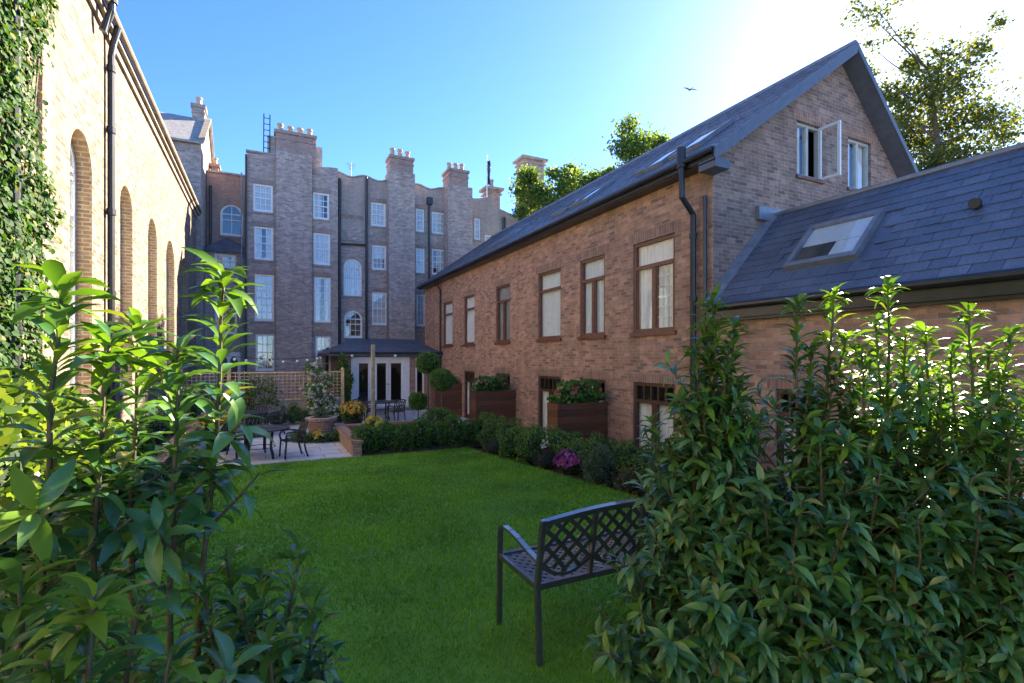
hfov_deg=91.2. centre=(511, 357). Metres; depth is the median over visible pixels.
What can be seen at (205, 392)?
climbing plant
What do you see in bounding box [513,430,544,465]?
border plant
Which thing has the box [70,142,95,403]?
window
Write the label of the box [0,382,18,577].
garden shrub
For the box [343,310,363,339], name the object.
window
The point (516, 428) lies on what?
box shrub
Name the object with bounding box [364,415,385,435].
chrysanthemum
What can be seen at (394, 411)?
patio chair
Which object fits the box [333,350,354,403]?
climbing plant
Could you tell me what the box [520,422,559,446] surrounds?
box shrub
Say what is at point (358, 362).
glazed door
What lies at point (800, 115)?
window
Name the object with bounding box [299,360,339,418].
potted shrub
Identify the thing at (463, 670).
lawn
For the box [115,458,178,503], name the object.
garden shrub
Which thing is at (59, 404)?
garden shrub
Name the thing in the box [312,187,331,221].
window
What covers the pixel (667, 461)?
box shrub
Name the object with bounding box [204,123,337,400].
brick townhouse
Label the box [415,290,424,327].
window
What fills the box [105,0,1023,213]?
sky
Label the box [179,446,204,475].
garden shrub
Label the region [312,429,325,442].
marigold plant
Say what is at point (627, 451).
box shrub
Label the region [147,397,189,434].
border shrub
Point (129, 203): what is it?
brick hall
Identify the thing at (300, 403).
block wall
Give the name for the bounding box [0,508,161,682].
laurel shrub
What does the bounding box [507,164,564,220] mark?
broadleaf tree
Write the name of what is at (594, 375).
door
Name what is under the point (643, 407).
door
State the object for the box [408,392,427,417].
topiary tree
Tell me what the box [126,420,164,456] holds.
garden shrub
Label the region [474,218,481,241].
window
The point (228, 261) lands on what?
window
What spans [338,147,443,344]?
brick townhouse
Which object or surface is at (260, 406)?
patio chair
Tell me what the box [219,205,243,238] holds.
window
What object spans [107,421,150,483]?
garden shrub
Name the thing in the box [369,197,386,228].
window
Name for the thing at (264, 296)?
window
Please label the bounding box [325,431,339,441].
edging plant
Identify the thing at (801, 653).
laurel shrub
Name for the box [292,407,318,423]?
border shrub
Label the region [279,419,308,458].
patio chair
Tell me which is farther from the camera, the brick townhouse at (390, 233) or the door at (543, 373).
the brick townhouse at (390, 233)
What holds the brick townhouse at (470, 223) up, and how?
on the ground
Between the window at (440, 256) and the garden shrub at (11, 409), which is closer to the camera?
the garden shrub at (11, 409)
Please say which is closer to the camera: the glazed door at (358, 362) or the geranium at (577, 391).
the geranium at (577, 391)
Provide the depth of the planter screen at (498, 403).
16.39 m
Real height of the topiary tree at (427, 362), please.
2.471 m
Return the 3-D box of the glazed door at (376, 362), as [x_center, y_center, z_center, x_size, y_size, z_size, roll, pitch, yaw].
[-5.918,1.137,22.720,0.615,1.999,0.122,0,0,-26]
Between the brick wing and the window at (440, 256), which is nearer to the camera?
the brick wing
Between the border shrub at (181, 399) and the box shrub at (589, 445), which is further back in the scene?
the border shrub at (181, 399)
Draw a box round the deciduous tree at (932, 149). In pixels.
[831,0,1023,171]
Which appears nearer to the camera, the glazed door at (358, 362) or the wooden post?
the wooden post
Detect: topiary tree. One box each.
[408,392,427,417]
[415,351,439,416]
[429,368,453,409]
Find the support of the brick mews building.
on the ground
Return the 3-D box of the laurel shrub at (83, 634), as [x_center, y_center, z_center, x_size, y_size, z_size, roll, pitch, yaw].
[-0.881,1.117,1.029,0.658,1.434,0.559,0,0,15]
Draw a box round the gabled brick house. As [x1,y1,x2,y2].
[153,96,214,396]
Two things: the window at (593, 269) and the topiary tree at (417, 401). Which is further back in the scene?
the topiary tree at (417, 401)
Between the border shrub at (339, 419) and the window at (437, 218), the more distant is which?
the window at (437, 218)
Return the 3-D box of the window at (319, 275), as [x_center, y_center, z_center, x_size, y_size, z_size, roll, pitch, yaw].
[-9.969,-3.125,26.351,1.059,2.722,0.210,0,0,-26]
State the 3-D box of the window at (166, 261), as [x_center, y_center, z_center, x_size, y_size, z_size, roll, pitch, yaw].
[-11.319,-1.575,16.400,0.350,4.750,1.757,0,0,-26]
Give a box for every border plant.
[483,438,501,454]
[497,431,523,460]
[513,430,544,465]
[532,449,559,470]
[550,446,584,475]
[580,443,619,486]
[612,465,646,494]
[639,455,676,496]
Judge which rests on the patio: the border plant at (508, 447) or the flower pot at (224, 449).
the flower pot at (224, 449)
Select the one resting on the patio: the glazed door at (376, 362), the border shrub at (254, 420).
the border shrub at (254, 420)
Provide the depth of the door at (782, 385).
8.11 m
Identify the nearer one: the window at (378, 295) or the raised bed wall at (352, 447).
the raised bed wall at (352, 447)
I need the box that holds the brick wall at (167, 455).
[153,411,206,478]
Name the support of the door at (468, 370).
in the brick mews building
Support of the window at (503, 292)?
in the brick mews building
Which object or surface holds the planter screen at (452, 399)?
on the patio
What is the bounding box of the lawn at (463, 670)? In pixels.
[0,448,772,682]
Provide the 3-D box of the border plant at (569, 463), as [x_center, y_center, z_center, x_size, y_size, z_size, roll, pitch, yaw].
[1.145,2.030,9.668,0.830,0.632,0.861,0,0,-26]
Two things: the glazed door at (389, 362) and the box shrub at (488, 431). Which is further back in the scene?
the glazed door at (389, 362)
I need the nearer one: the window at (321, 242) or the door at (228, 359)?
the door at (228, 359)
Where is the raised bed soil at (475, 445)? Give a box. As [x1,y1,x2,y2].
[350,427,481,455]
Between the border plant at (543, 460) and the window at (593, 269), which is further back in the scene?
the window at (593, 269)
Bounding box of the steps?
[363,405,429,416]
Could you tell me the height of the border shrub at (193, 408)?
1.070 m
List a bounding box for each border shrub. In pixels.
[137,407,171,442]
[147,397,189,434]
[168,397,192,415]
[171,390,202,416]
[180,387,200,415]
[241,409,265,424]
[262,408,293,424]
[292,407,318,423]
[329,407,346,422]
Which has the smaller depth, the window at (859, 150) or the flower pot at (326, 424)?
the window at (859, 150)
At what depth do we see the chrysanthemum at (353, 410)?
16.54 m
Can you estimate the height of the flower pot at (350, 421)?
0.460 m
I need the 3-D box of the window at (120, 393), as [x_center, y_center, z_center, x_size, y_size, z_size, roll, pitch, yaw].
[-8.760,-1.575,11.201,0.350,4.750,1.246,0,0,-26]
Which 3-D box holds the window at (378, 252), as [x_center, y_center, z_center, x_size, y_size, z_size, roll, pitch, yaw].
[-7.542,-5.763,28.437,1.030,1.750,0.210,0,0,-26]
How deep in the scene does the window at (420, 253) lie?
29.55 m
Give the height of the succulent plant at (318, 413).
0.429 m
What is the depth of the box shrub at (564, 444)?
10.00 m
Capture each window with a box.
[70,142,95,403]
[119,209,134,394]
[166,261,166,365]
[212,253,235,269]
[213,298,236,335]
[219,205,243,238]
[250,178,274,214]
[252,221,275,262]
[252,269,275,322]
[253,329,275,371]
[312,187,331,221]
[312,228,332,267]
[312,272,332,324]
[313,331,332,375]
[342,259,362,297]
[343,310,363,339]
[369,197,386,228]
[370,240,386,271]
[370,287,386,326]
[415,204,425,233]
[415,243,426,274]
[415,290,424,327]
[430,207,443,235]
[430,244,443,275]
[441,295,453,347]
[462,288,475,346]
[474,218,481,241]
[494,276,511,344]
[535,258,563,341]
[577,243,608,339]
[628,219,679,336]
[793,108,840,183]
[845,126,873,190]
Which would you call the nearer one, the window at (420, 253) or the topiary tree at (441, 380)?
the topiary tree at (441, 380)
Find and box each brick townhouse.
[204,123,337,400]
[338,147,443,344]
[434,154,547,272]
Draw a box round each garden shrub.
[0,370,65,598]
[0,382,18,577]
[11,359,97,558]
[61,385,132,529]
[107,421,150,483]
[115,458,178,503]
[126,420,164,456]
[154,452,195,487]
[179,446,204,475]
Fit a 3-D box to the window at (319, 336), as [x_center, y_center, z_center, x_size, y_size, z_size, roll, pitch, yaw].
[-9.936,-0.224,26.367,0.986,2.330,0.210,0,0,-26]
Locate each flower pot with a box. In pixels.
[209,439,227,451]
[305,415,336,432]
[342,418,362,423]
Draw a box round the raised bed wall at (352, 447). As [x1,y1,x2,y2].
[334,420,414,455]
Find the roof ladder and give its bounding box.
[263,113,270,152]
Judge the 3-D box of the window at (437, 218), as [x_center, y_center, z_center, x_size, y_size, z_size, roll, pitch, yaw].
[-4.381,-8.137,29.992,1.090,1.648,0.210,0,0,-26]
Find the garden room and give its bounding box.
[318,338,442,409]
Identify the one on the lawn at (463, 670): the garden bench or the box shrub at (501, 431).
the garden bench
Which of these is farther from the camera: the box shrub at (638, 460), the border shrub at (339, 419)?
the border shrub at (339, 419)
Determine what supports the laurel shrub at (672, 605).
on the lawn at (463, 670)
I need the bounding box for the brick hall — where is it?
[0,0,202,423]
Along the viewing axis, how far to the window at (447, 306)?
23.26 m
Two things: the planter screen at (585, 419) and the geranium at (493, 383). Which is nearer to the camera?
the planter screen at (585, 419)
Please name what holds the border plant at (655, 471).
on the border soil at (553, 469)
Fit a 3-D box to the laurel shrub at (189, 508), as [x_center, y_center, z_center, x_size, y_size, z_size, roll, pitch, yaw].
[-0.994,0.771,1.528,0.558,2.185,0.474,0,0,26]
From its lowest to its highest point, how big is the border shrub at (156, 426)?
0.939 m
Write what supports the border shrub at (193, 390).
on the raised soil at (169, 438)
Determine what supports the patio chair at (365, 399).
on the patio
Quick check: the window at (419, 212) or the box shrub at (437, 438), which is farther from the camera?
the window at (419, 212)
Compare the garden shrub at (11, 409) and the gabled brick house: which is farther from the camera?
the gabled brick house
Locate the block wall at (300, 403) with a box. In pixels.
[213,398,340,423]
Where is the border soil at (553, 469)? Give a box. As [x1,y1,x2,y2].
[473,447,678,507]
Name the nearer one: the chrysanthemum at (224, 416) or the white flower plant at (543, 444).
the white flower plant at (543, 444)
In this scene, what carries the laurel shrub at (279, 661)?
on the lawn at (463, 670)
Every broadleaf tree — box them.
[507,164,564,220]
[544,159,603,199]
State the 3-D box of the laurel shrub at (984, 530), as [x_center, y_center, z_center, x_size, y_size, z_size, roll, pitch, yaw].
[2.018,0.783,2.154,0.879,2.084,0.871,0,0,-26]
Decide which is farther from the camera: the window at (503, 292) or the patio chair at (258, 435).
the window at (503, 292)
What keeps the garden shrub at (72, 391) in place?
on the side border soil
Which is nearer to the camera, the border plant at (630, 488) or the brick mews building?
the border plant at (630, 488)
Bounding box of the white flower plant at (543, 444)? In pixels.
[540,436,554,451]
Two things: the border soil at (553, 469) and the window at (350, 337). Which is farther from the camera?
the window at (350, 337)
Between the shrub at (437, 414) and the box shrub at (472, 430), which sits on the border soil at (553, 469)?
the box shrub at (472, 430)
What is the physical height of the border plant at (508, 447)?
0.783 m
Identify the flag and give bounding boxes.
[487,161,490,184]
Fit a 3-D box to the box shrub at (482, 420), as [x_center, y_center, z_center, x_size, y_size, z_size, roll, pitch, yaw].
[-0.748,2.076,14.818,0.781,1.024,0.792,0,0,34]
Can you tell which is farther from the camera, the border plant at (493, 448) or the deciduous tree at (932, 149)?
the deciduous tree at (932, 149)
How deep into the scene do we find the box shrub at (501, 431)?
13.02 m
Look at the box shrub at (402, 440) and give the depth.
13.36 m
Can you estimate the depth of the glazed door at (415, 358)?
23.44 m
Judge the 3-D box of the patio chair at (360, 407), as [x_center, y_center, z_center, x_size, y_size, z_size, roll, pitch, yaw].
[-5.799,2.037,19.422,0.574,0.939,0.608,0,0,38]
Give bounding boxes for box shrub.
[350,423,378,452]
[372,420,396,451]
[390,422,413,450]
[408,417,431,448]
[425,420,447,446]
[441,414,466,445]
[461,418,480,444]
[475,416,503,450]
[477,411,496,441]
[489,415,521,451]
[506,425,534,456]
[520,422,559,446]
[539,428,584,467]
[555,438,583,473]
[567,431,627,481]
[599,439,646,483]
[616,441,662,483]
[640,432,692,479]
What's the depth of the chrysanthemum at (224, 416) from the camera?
13.22 m
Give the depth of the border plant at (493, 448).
12.59 m
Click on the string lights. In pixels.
(272, 361)
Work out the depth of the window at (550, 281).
14.91 m
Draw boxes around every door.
[217,352,240,399]
[357,361,369,405]
[375,361,387,404]
[388,361,402,404]
[415,358,423,392]
[463,365,475,418]
[494,367,511,386]
[535,368,563,430]
[577,370,608,421]
[628,372,679,448]
[767,374,839,498]
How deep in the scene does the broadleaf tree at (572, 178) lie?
31.41 m
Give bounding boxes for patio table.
[233,424,289,458]
[244,410,267,434]
[363,400,397,420]
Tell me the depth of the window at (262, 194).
25.16 m
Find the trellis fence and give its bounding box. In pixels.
[179,367,343,410]
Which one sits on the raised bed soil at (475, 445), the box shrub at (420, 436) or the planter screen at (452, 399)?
the box shrub at (420, 436)
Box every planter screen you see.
[431,383,461,416]
[471,389,515,424]
[547,402,606,441]
[675,422,758,466]
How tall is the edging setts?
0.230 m
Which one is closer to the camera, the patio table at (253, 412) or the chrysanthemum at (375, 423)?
the chrysanthemum at (375, 423)
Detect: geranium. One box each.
[469,374,511,391]
[546,377,604,403]
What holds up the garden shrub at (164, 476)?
on the lawn at (463, 670)
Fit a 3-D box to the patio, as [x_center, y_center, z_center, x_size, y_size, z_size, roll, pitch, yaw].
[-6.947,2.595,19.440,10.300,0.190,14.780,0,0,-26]
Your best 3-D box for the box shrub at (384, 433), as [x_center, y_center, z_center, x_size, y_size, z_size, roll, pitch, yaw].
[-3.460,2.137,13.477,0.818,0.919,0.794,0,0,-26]
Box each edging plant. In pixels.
[291,431,309,442]
[302,431,317,442]
[312,431,329,442]
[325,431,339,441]
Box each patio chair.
[214,420,247,458]
[244,416,265,452]
[246,403,267,424]
[264,405,285,433]
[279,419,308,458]
[353,399,370,420]
[358,396,376,417]
[387,399,405,421]
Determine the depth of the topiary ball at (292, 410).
18.84 m
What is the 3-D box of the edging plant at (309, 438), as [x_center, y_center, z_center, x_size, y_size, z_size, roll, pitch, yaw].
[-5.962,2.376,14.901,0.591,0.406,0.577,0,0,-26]
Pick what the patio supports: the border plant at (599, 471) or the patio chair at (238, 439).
the patio chair at (238, 439)
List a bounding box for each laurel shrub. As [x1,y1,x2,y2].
[0,259,160,682]
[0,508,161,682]
[0,553,273,682]
[58,247,287,682]
[162,529,350,682]
[581,283,806,682]
[697,282,911,682]
[782,352,1023,522]
[784,275,1002,682]
[866,302,1023,682]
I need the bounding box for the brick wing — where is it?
[703,142,1023,498]
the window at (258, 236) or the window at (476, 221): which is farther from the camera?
the window at (476, 221)
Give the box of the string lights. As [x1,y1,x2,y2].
[184,346,326,362]
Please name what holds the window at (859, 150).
in the brick mews building
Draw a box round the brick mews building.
[416,39,918,450]
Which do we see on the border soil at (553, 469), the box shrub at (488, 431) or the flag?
the box shrub at (488, 431)
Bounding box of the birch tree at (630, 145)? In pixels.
[598,112,673,176]
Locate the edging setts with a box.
[240,455,359,465]
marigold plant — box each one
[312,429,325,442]
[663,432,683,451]
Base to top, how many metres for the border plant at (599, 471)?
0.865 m
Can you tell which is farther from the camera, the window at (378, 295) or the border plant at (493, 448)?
the window at (378, 295)
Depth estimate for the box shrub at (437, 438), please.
13.92 m
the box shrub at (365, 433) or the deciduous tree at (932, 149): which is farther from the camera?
the deciduous tree at (932, 149)
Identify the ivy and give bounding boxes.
[0,0,72,383]
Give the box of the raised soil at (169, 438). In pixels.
[156,414,197,445]
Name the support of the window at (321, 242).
in the brick townhouse at (272, 219)
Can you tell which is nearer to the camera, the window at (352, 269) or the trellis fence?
the trellis fence
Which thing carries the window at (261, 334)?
in the brick townhouse at (272, 219)
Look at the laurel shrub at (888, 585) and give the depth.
2.07 m
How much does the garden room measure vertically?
3.553 m
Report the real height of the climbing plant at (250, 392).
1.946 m
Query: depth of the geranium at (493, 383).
16.38 m
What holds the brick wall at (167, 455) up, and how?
on the patio
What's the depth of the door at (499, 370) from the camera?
17.58 m
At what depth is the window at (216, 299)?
24.63 m
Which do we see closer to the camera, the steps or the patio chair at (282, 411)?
the patio chair at (282, 411)
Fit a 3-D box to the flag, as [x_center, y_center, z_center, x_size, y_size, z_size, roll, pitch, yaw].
[-1.505,-12.098,32.681,0.178,1.601,0.176,0,0,31]
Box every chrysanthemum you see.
[199,410,228,431]
[339,400,366,419]
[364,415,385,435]
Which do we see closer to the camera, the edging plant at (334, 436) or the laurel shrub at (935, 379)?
the laurel shrub at (935, 379)
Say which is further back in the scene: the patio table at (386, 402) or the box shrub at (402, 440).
the patio table at (386, 402)
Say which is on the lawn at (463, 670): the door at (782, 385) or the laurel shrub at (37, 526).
the laurel shrub at (37, 526)
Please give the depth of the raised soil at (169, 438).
11.88 m
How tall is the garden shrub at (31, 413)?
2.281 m
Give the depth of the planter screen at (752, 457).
8.38 m
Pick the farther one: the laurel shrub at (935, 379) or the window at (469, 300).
the window at (469, 300)
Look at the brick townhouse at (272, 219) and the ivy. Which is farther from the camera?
the brick townhouse at (272, 219)
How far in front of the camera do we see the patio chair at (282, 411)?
16.48 m
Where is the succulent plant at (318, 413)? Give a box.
[311,407,328,417]
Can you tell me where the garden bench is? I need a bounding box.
[496,497,678,665]
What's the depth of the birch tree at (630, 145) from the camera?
30.02 m
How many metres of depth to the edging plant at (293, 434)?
14.74 m
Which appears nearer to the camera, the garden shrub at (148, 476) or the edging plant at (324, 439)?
the garden shrub at (148, 476)
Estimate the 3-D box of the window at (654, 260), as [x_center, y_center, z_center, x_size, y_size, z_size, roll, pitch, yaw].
[3.078,-1.639,10.829,0.207,2.318,1.602,0,0,-26]
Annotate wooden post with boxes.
[371,345,374,419]
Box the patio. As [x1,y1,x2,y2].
[198,414,482,467]
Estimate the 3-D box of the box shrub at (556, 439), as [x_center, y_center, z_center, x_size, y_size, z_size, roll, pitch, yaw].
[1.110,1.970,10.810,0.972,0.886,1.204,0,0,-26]
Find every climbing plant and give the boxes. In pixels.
[189,380,223,413]
[228,373,283,409]
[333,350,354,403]
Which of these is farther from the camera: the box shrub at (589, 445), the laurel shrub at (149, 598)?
the box shrub at (589, 445)
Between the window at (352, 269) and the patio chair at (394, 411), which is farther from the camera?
the window at (352, 269)
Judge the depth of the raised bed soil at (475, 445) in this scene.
13.62 m
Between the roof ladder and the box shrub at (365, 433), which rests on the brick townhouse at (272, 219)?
the roof ladder
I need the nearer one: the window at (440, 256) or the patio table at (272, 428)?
the patio table at (272, 428)
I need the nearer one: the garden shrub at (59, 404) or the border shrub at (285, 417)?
the garden shrub at (59, 404)
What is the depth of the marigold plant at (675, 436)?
7.92 m
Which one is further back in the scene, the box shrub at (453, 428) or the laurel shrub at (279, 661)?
the box shrub at (453, 428)

